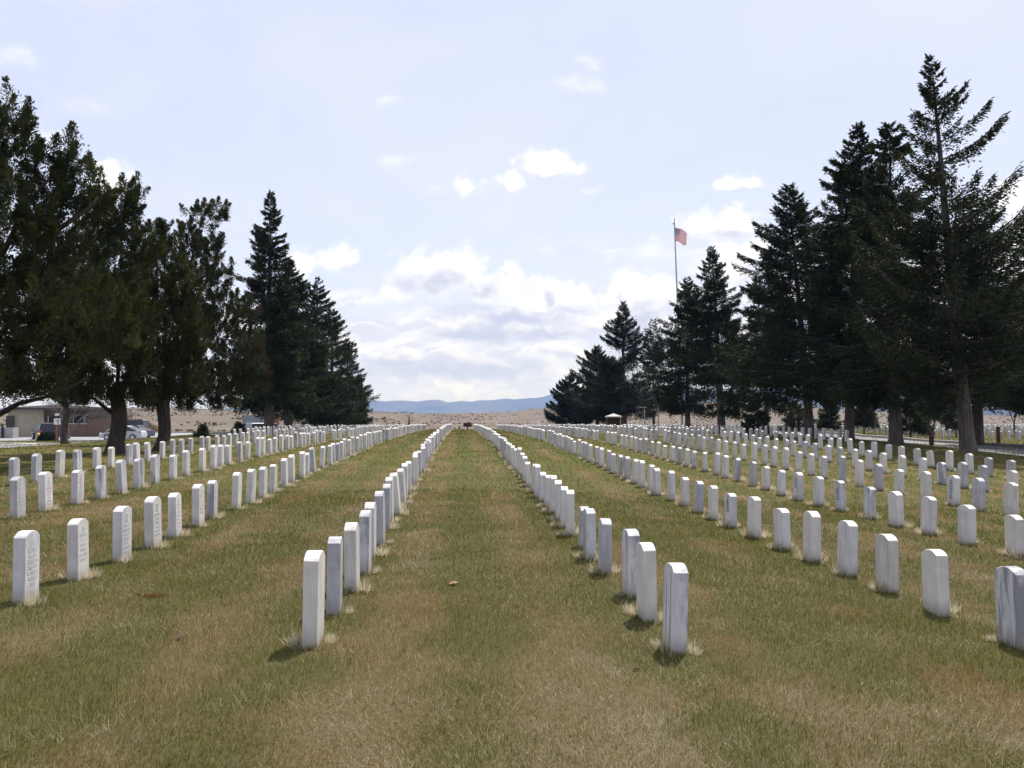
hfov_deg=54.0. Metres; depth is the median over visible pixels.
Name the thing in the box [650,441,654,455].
headstone
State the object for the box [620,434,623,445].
headstone
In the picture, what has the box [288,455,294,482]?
headstone
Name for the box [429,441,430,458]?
headstone
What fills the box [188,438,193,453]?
headstone
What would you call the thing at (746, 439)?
headstone
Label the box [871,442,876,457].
headstone
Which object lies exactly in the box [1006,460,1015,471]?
headstone
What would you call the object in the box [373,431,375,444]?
headstone
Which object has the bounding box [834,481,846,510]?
headstone
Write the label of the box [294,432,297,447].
headstone
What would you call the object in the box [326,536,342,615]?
headstone
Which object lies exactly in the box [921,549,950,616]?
headstone
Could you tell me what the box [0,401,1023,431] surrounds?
prairie brush
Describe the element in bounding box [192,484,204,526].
headstone
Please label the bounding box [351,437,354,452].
headstone
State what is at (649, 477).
headstone
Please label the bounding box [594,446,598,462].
headstone
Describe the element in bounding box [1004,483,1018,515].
headstone
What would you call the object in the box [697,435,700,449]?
headstone
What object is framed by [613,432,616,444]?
headstone
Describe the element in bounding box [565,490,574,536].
headstone
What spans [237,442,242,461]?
headstone
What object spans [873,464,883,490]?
headstone
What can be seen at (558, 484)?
headstone
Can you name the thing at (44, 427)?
parked car
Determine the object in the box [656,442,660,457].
headstone
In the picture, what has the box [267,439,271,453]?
headstone
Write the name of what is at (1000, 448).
road
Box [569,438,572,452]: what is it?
headstone
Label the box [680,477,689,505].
headstone
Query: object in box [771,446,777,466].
headstone
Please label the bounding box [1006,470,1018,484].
headstone
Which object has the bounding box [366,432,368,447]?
headstone
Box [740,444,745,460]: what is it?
headstone
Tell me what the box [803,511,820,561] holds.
headstone
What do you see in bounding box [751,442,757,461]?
headstone
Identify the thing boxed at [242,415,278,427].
box truck
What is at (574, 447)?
headstone
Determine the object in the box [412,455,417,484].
headstone
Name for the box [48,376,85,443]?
pine tree
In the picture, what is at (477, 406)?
mountains
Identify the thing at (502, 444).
headstone
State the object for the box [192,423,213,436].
spruce sapling
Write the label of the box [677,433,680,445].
headstone
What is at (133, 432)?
parked car
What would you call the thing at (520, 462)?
headstone
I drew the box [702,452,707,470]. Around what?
headstone
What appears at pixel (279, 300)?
spruce tree
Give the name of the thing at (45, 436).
clipped bush
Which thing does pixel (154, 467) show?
headstone
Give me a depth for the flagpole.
85.16 m
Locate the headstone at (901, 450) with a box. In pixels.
[898,446,904,455]
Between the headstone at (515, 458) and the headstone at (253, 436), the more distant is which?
the headstone at (253, 436)
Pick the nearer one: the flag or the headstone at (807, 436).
the headstone at (807, 436)
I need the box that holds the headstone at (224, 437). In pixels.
[222,435,226,447]
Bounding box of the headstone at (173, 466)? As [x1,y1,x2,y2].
[169,455,176,478]
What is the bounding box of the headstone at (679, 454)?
[677,447,681,463]
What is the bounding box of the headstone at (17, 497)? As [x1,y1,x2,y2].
[10,476,25,518]
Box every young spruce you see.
[740,398,771,434]
[777,402,804,431]
[814,403,842,430]
[841,404,880,433]
[887,399,935,437]
[923,402,942,429]
[939,407,957,436]
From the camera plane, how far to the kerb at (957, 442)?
60.46 m
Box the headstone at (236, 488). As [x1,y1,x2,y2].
[231,472,241,508]
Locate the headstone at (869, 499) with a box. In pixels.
[863,487,875,517]
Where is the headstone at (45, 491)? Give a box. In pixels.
[38,472,52,511]
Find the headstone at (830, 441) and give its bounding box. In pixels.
[828,438,832,450]
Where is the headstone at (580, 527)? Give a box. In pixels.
[578,506,588,547]
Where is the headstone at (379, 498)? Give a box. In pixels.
[374,491,384,544]
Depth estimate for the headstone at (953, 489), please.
19.08 m
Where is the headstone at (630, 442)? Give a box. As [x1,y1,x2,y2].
[629,436,632,448]
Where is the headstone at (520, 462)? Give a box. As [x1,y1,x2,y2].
[519,453,524,474]
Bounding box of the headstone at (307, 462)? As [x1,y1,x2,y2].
[305,453,309,474]
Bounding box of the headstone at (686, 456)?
[684,449,689,466]
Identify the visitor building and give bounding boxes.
[6,405,110,436]
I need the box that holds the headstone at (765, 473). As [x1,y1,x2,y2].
[761,466,769,488]
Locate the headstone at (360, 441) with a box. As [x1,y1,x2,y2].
[359,434,362,449]
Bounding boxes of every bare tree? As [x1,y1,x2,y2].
[45,398,103,438]
[126,403,139,418]
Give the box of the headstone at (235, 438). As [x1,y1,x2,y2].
[234,433,237,446]
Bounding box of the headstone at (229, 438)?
[227,433,231,445]
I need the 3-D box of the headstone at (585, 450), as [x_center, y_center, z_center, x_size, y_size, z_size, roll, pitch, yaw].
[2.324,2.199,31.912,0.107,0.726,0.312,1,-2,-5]
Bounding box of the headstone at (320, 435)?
[319,430,321,441]
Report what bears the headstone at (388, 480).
on the ground at (510, 418)
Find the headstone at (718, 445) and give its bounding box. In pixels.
[716,439,720,454]
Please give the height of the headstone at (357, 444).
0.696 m
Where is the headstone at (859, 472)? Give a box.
[855,460,863,486]
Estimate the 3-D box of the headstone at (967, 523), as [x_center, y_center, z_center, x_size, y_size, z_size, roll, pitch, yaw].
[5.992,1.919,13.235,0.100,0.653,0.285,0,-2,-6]
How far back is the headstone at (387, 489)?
13.39 m
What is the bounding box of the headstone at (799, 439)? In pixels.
[798,434,801,446]
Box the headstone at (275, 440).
[273,437,277,452]
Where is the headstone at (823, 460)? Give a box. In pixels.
[819,456,827,477]
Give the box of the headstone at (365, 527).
[359,510,371,574]
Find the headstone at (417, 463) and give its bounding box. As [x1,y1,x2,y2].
[412,453,418,480]
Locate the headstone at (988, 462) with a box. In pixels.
[984,457,992,476]
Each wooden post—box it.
[929,432,933,445]
[996,427,999,442]
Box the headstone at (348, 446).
[347,439,350,455]
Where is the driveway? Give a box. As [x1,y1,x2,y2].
[0,433,250,447]
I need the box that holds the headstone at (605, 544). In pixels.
[598,518,611,574]
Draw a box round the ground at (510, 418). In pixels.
[0,402,1023,767]
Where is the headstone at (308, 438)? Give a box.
[307,433,309,444]
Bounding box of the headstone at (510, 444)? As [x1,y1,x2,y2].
[508,443,511,461]
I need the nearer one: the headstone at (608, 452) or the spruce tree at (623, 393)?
the headstone at (608, 452)
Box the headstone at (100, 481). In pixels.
[95,465,106,498]
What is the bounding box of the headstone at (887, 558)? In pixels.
[875,534,898,592]
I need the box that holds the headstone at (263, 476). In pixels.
[258,467,267,497]
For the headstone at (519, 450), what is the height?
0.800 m
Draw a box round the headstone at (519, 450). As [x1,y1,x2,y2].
[517,447,521,472]
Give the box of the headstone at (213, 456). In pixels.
[210,445,217,469]
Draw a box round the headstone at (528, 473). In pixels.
[525,462,530,486]
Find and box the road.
[705,429,1023,455]
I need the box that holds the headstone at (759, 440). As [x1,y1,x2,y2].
[757,437,761,449]
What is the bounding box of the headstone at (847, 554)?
[837,520,857,575]
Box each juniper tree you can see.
[0,75,126,416]
[2,170,167,453]
[123,216,212,450]
[156,196,272,440]
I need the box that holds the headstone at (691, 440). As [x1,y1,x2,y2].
[690,434,693,448]
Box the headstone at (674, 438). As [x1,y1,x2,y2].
[672,432,675,443]
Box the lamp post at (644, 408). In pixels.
[639,407,646,425]
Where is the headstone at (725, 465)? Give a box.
[722,455,728,477]
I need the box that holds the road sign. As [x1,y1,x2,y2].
[54,413,60,441]
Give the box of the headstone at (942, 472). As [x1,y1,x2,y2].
[937,462,946,484]
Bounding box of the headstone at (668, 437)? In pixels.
[667,430,670,443]
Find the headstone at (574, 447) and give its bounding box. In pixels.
[572,441,575,454]
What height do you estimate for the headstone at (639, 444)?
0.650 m
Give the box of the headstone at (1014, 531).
[1004,515,1023,555]
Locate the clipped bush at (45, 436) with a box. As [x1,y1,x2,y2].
[36,431,57,440]
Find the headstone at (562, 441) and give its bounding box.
[561,435,563,448]
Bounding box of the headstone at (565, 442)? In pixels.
[564,436,567,449]
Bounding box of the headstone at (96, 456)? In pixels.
[92,447,100,467]
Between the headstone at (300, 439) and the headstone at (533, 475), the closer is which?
the headstone at (533, 475)
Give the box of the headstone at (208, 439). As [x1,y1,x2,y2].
[206,436,210,450]
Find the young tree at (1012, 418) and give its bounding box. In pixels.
[1003,396,1019,430]
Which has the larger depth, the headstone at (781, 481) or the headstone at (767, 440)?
the headstone at (767, 440)
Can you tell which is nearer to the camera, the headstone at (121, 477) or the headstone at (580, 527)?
the headstone at (580, 527)
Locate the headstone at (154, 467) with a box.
[150,454,159,483]
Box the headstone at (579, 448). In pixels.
[577,439,580,455]
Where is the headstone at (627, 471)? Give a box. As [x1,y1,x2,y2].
[624,456,630,479]
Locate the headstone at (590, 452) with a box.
[588,444,592,461]
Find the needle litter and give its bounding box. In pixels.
[136,592,169,598]
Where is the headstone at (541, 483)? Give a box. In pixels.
[539,472,545,501]
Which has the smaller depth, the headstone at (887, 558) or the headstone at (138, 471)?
the headstone at (887, 558)
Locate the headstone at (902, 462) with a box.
[898,455,906,476]
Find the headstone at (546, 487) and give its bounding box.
[544,475,549,507]
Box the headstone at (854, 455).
[852,449,857,467]
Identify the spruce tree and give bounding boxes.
[222,189,317,434]
[238,259,341,428]
[254,276,368,427]
[274,308,380,430]
[320,338,370,426]
[352,373,372,424]
[543,374,592,425]
[563,344,635,424]
[572,301,662,424]
[632,318,673,423]
[636,276,721,427]
[671,246,762,431]
[708,182,862,436]
[721,260,798,425]
[767,121,909,439]
[810,121,980,443]
[848,53,1023,452]
[901,219,1023,444]
[969,233,1023,420]
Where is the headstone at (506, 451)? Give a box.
[505,442,508,459]
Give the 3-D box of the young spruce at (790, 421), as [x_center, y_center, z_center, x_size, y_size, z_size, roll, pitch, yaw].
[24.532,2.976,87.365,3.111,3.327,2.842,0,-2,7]
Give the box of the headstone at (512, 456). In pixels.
[511,446,514,466]
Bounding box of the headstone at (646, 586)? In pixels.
[636,542,656,622]
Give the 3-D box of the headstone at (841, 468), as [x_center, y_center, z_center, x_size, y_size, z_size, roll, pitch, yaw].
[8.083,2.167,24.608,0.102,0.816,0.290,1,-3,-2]
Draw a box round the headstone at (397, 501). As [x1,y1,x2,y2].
[390,473,400,513]
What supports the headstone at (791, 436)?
on the ground at (510, 418)
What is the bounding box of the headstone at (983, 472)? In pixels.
[978,465,988,491]
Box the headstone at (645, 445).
[643,438,647,453]
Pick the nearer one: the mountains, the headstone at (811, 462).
the headstone at (811, 462)
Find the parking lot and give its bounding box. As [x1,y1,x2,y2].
[0,433,192,440]
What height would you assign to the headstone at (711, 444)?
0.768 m
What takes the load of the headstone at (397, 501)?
on the ground at (510, 418)
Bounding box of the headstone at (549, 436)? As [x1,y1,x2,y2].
[548,430,550,442]
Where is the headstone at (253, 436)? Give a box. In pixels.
[252,431,255,443]
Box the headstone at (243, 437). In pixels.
[241,432,244,445]
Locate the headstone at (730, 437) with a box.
[729,431,732,444]
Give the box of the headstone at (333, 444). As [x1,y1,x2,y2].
[331,443,334,461]
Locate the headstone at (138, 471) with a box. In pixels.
[133,458,144,488]
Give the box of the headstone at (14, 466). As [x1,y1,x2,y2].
[8,457,19,484]
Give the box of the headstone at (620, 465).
[617,455,622,476]
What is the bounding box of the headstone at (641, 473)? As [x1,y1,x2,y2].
[638,460,644,486]
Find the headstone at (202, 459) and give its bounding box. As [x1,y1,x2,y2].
[199,448,205,471]
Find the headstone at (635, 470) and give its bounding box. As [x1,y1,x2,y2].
[632,459,638,482]
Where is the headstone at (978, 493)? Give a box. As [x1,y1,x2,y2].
[971,478,985,510]
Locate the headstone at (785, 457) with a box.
[782,448,788,468]
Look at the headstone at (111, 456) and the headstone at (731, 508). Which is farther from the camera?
the headstone at (111, 456)
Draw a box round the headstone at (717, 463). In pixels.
[714,453,719,474]
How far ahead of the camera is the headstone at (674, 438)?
43.88 m
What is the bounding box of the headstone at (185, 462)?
[182,450,189,475]
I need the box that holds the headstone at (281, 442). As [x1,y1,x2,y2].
[279,435,283,451]
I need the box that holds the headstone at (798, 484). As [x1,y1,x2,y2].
[793,472,803,500]
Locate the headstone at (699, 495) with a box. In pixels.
[694,481,703,511]
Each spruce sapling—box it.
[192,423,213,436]
[230,421,246,433]
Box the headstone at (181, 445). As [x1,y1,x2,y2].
[179,439,184,454]
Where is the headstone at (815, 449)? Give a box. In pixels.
[812,443,818,459]
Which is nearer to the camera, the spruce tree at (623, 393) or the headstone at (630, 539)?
the headstone at (630, 539)
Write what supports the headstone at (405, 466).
on the ground at (510, 418)
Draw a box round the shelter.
[605,413,622,430]
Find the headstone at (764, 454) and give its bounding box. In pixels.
[762,445,767,464]
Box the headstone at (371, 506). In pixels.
[364,502,375,558]
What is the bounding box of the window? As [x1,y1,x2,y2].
[47,416,86,423]
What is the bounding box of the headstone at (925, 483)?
[920,471,931,497]
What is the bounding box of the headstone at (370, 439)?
[369,432,371,446]
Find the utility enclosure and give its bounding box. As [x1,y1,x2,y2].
[0,426,18,437]
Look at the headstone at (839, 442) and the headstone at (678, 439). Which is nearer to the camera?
the headstone at (839, 442)
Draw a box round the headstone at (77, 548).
[67,518,88,580]
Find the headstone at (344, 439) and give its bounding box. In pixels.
[343,438,345,457]
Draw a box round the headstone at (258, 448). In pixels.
[255,437,260,457]
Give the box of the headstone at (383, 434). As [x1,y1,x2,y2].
[382,428,384,440]
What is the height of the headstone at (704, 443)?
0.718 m
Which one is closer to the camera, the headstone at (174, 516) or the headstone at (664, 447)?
the headstone at (174, 516)
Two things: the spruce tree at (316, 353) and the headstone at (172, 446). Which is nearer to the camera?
the headstone at (172, 446)
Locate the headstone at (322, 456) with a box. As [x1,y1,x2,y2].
[319,446,325,468]
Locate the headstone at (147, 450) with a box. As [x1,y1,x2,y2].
[144,442,150,459]
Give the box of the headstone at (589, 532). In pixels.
[583,508,595,560]
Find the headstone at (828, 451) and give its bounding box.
[825,445,831,461]
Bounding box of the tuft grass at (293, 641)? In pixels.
[0,429,1023,657]
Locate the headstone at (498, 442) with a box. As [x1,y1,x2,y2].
[497,436,500,449]
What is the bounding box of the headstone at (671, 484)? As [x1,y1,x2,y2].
[667,471,675,499]
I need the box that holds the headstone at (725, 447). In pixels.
[723,441,727,454]
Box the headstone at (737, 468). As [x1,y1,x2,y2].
[734,458,740,480]
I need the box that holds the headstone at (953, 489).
[947,475,959,505]
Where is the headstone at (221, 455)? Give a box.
[218,445,223,465]
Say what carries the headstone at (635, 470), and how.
on the ground at (510, 418)
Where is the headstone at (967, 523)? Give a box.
[957,505,976,544]
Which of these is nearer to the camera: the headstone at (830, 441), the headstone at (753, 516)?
the headstone at (753, 516)
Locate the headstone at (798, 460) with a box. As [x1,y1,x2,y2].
[795,451,802,471]
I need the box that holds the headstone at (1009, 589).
[994,566,1023,648]
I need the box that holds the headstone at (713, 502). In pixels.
[708,486,717,519]
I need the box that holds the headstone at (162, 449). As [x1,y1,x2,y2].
[159,441,165,458]
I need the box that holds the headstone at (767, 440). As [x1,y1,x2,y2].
[765,436,769,451]
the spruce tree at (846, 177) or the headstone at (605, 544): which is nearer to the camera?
the headstone at (605, 544)
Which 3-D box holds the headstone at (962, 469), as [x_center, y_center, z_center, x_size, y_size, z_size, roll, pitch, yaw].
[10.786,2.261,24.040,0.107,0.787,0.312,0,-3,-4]
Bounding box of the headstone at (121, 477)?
[115,459,127,493]
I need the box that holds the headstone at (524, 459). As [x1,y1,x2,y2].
[522,456,526,481]
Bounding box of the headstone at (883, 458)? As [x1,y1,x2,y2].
[879,453,886,472]
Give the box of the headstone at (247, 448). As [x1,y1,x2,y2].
[245,441,250,458]
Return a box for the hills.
[817,403,1018,414]
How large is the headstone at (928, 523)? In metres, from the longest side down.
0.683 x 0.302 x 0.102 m
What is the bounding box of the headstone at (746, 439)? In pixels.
[744,434,747,446]
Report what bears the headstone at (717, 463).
on the ground at (510, 418)
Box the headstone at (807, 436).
[805,434,810,447]
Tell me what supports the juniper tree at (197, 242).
on the ground at (510, 418)
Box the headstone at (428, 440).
[426,439,429,459]
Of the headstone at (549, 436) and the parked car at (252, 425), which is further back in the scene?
the parked car at (252, 425)
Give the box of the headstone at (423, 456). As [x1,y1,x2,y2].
[421,447,424,471]
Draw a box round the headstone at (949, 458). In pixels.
[945,450,953,470]
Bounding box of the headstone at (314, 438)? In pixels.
[312,432,315,444]
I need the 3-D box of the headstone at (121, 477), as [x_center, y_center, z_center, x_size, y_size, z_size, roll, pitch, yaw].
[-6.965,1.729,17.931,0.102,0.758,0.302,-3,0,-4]
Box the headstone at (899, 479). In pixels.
[894,469,904,494]
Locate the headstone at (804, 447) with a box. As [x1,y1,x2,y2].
[802,441,807,457]
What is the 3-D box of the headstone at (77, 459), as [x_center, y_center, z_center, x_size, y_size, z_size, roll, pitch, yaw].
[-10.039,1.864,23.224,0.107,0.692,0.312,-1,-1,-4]
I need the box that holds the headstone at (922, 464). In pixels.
[918,458,926,478]
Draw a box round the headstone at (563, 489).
[560,486,567,526]
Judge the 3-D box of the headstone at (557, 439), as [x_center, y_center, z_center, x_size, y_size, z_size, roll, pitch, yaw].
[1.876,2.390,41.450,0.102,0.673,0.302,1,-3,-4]
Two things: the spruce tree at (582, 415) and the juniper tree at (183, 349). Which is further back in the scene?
the spruce tree at (582, 415)
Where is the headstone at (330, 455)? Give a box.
[327,445,332,464]
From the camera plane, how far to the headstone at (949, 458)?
29.91 m
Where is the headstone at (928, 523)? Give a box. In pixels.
[920,496,936,535]
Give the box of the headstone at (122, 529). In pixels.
[112,506,131,561]
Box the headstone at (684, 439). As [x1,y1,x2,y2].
[683,433,686,446]
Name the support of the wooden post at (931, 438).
on the ground at (510, 418)
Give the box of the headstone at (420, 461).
[417,451,421,473]
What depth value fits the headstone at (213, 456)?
24.40 m
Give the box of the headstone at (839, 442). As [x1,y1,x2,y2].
[837,438,841,446]
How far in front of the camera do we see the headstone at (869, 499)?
16.32 m
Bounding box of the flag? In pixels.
[675,227,686,244]
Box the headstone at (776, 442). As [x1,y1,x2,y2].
[774,438,778,451]
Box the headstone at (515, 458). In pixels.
[514,448,516,468]
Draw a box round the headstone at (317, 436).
[315,430,318,442]
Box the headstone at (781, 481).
[777,470,785,494]
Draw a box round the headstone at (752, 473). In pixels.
[749,461,756,485]
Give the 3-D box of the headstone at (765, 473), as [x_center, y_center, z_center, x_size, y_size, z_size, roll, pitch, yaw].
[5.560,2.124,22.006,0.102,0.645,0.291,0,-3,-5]
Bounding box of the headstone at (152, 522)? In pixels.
[144,496,161,548]
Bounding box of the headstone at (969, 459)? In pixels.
[965,453,973,473]
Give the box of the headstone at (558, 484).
[554,480,561,518]
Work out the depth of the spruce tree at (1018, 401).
48.66 m
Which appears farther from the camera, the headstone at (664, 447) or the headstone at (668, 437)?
the headstone at (668, 437)
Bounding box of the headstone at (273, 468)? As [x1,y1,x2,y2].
[269,464,277,491]
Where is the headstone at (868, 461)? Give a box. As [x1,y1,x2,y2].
[865,450,872,470]
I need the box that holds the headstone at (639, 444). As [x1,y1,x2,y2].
[638,438,641,451]
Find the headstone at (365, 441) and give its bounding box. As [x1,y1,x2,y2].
[363,434,366,448]
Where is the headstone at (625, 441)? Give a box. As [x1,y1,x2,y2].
[624,435,627,447]
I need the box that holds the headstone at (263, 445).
[261,437,265,455]
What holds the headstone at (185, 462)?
on the ground at (510, 418)
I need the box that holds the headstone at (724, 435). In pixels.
[723,431,726,441]
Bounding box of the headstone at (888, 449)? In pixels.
[885,444,891,459]
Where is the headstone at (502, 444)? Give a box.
[501,437,504,452]
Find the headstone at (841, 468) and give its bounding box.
[838,456,845,481]
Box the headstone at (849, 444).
[847,438,852,453]
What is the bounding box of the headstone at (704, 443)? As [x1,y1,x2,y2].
[702,437,705,450]
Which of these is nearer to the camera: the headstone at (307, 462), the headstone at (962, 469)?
the headstone at (307, 462)
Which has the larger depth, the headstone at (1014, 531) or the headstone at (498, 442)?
the headstone at (498, 442)
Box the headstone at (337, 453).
[335,443,339,460]
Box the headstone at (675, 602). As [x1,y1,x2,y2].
[663,563,688,654]
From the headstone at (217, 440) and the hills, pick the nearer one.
the headstone at (217, 440)
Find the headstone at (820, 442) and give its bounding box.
[818,435,822,449]
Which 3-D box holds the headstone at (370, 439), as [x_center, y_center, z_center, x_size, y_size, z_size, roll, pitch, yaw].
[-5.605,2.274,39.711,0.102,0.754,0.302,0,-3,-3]
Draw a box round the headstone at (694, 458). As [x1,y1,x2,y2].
[692,451,696,466]
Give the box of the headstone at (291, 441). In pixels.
[290,436,293,448]
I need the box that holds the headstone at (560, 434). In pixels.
[559,433,561,446]
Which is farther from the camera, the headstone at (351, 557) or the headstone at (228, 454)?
the headstone at (228, 454)
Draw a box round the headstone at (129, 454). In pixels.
[125,444,132,464]
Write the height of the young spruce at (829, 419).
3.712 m
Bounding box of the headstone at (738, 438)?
[736,432,739,445]
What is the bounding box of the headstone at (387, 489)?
[383,484,390,530]
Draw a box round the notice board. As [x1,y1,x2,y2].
[463,423,471,429]
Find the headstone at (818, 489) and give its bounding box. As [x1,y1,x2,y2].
[813,476,823,505]
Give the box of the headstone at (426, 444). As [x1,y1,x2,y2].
[424,442,427,463]
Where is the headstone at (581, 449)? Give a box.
[581,442,582,457]
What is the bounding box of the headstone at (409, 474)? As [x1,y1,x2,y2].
[406,461,411,493]
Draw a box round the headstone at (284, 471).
[281,458,287,486]
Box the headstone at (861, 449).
[859,441,864,455]
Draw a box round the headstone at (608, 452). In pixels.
[606,450,610,468]
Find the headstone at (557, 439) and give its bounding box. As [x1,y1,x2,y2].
[556,434,558,446]
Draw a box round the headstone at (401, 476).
[397,468,406,503]
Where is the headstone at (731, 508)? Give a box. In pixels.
[725,493,736,527]
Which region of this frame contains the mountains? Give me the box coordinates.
[0,390,902,413]
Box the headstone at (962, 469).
[957,462,968,487]
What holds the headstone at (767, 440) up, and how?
on the ground at (510, 418)
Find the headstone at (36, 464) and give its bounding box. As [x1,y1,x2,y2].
[31,454,41,481]
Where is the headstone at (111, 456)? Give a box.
[108,447,114,467]
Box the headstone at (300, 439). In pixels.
[299,433,302,446]
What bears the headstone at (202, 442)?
on the ground at (510, 418)
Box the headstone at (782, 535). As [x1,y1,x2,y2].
[773,508,790,549]
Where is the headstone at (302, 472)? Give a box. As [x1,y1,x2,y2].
[299,451,305,478]
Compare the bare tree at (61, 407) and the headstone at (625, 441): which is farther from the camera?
the bare tree at (61, 407)
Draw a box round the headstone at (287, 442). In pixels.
[285,435,289,449]
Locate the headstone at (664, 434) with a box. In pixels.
[663,429,666,441]
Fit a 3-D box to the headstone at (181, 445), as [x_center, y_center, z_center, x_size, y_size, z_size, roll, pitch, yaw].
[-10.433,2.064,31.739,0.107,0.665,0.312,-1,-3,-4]
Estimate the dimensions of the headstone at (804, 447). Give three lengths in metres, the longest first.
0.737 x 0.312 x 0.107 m
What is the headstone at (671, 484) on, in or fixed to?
on the ground at (510, 418)
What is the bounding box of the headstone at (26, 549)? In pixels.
[12,530,39,604]
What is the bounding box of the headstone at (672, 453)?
[670,446,674,461]
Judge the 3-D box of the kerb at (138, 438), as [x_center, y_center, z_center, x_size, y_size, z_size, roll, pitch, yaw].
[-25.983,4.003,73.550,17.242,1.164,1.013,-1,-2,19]
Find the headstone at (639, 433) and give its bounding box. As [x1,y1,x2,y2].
[638,426,640,437]
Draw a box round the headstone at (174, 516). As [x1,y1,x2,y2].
[168,493,181,538]
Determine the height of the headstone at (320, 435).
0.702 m
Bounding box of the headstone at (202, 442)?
[199,436,204,448]
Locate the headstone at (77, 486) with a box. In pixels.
[71,470,83,504]
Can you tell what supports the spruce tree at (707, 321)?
on the ground at (510, 418)
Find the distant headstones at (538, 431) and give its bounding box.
[233,423,1023,443]
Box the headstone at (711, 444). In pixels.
[709,437,713,452]
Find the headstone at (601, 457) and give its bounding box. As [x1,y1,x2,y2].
[599,448,603,466]
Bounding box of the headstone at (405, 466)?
[401,463,407,495]
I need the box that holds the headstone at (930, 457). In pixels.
[926,450,934,466]
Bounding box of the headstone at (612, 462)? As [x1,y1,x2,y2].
[610,453,615,472]
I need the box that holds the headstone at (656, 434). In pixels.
[654,429,657,440]
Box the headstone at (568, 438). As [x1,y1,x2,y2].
[567,437,569,451]
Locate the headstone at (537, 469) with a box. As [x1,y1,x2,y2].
[534,464,540,497]
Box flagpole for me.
[672,218,682,424]
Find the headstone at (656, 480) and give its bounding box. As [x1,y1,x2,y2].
[652,468,661,494]
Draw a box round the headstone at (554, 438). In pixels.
[553,433,555,443]
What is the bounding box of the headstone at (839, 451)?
[837,447,842,461]
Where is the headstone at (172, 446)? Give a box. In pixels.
[170,439,175,454]
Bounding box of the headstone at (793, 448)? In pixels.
[791,441,796,455]
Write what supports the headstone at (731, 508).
on the ground at (510, 418)
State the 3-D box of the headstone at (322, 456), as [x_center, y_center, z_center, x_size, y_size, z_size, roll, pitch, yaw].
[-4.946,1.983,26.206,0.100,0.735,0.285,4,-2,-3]
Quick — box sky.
[0,0,1023,408]
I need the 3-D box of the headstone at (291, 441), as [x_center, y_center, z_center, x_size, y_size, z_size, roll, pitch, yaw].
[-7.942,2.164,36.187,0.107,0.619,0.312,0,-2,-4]
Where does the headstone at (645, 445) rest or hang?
on the ground at (510, 418)
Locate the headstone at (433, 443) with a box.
[432,436,433,452]
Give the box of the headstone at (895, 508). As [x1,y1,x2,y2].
[888,491,904,526]
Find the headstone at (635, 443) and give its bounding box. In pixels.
[634,437,637,450]
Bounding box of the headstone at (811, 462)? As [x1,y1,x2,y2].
[807,453,814,474]
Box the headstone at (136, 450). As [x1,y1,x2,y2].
[133,443,139,460]
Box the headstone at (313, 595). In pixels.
[302,550,324,648]
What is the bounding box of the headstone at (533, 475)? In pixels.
[532,464,536,488]
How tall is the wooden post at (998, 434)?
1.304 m
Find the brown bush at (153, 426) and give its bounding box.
[146,422,157,430]
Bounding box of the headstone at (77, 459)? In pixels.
[73,450,81,470]
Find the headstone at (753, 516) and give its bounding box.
[747,497,760,537]
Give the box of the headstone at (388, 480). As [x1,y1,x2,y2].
[385,477,393,519]
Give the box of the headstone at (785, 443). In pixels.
[783,439,788,447]
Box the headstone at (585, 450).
[583,442,587,458]
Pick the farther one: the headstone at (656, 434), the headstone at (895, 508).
the headstone at (656, 434)
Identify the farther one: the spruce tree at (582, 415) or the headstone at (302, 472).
the spruce tree at (582, 415)
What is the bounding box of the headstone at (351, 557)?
[344,522,359,592]
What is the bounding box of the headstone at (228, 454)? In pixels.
[225,445,231,464]
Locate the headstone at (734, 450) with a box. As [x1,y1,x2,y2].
[732,442,736,458]
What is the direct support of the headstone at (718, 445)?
on the ground at (510, 418)
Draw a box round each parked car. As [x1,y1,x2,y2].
[32,423,55,438]
[99,426,146,439]
[109,419,150,431]
[127,425,154,437]
[245,423,263,430]
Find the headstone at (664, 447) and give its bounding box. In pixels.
[662,445,666,459]
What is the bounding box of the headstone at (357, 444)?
[356,437,358,451]
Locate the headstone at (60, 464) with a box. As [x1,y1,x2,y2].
[55,450,65,477]
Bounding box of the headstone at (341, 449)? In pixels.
[340,441,343,458]
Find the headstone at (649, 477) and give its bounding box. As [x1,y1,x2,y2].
[647,465,654,490]
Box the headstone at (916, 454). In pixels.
[913,448,920,464]
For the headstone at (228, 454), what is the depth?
26.23 m
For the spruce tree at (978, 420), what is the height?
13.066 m
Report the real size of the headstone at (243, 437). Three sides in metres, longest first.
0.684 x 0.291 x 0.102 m
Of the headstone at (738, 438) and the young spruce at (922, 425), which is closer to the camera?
the headstone at (738, 438)
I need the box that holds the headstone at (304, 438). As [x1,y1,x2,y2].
[303,433,305,445]
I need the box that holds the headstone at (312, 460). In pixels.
[309,447,316,472]
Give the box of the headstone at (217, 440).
[215,435,219,446]
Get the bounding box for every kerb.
[69,431,251,441]
[155,431,228,432]
[730,428,1023,447]
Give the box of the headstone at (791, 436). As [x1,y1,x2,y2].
[790,432,793,443]
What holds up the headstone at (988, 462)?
on the ground at (510, 418)
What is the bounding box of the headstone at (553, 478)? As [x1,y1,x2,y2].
[549,475,556,513]
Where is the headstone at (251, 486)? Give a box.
[245,469,256,503]
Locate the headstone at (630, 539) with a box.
[622,529,639,596]
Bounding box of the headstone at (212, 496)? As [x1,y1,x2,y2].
[207,480,217,518]

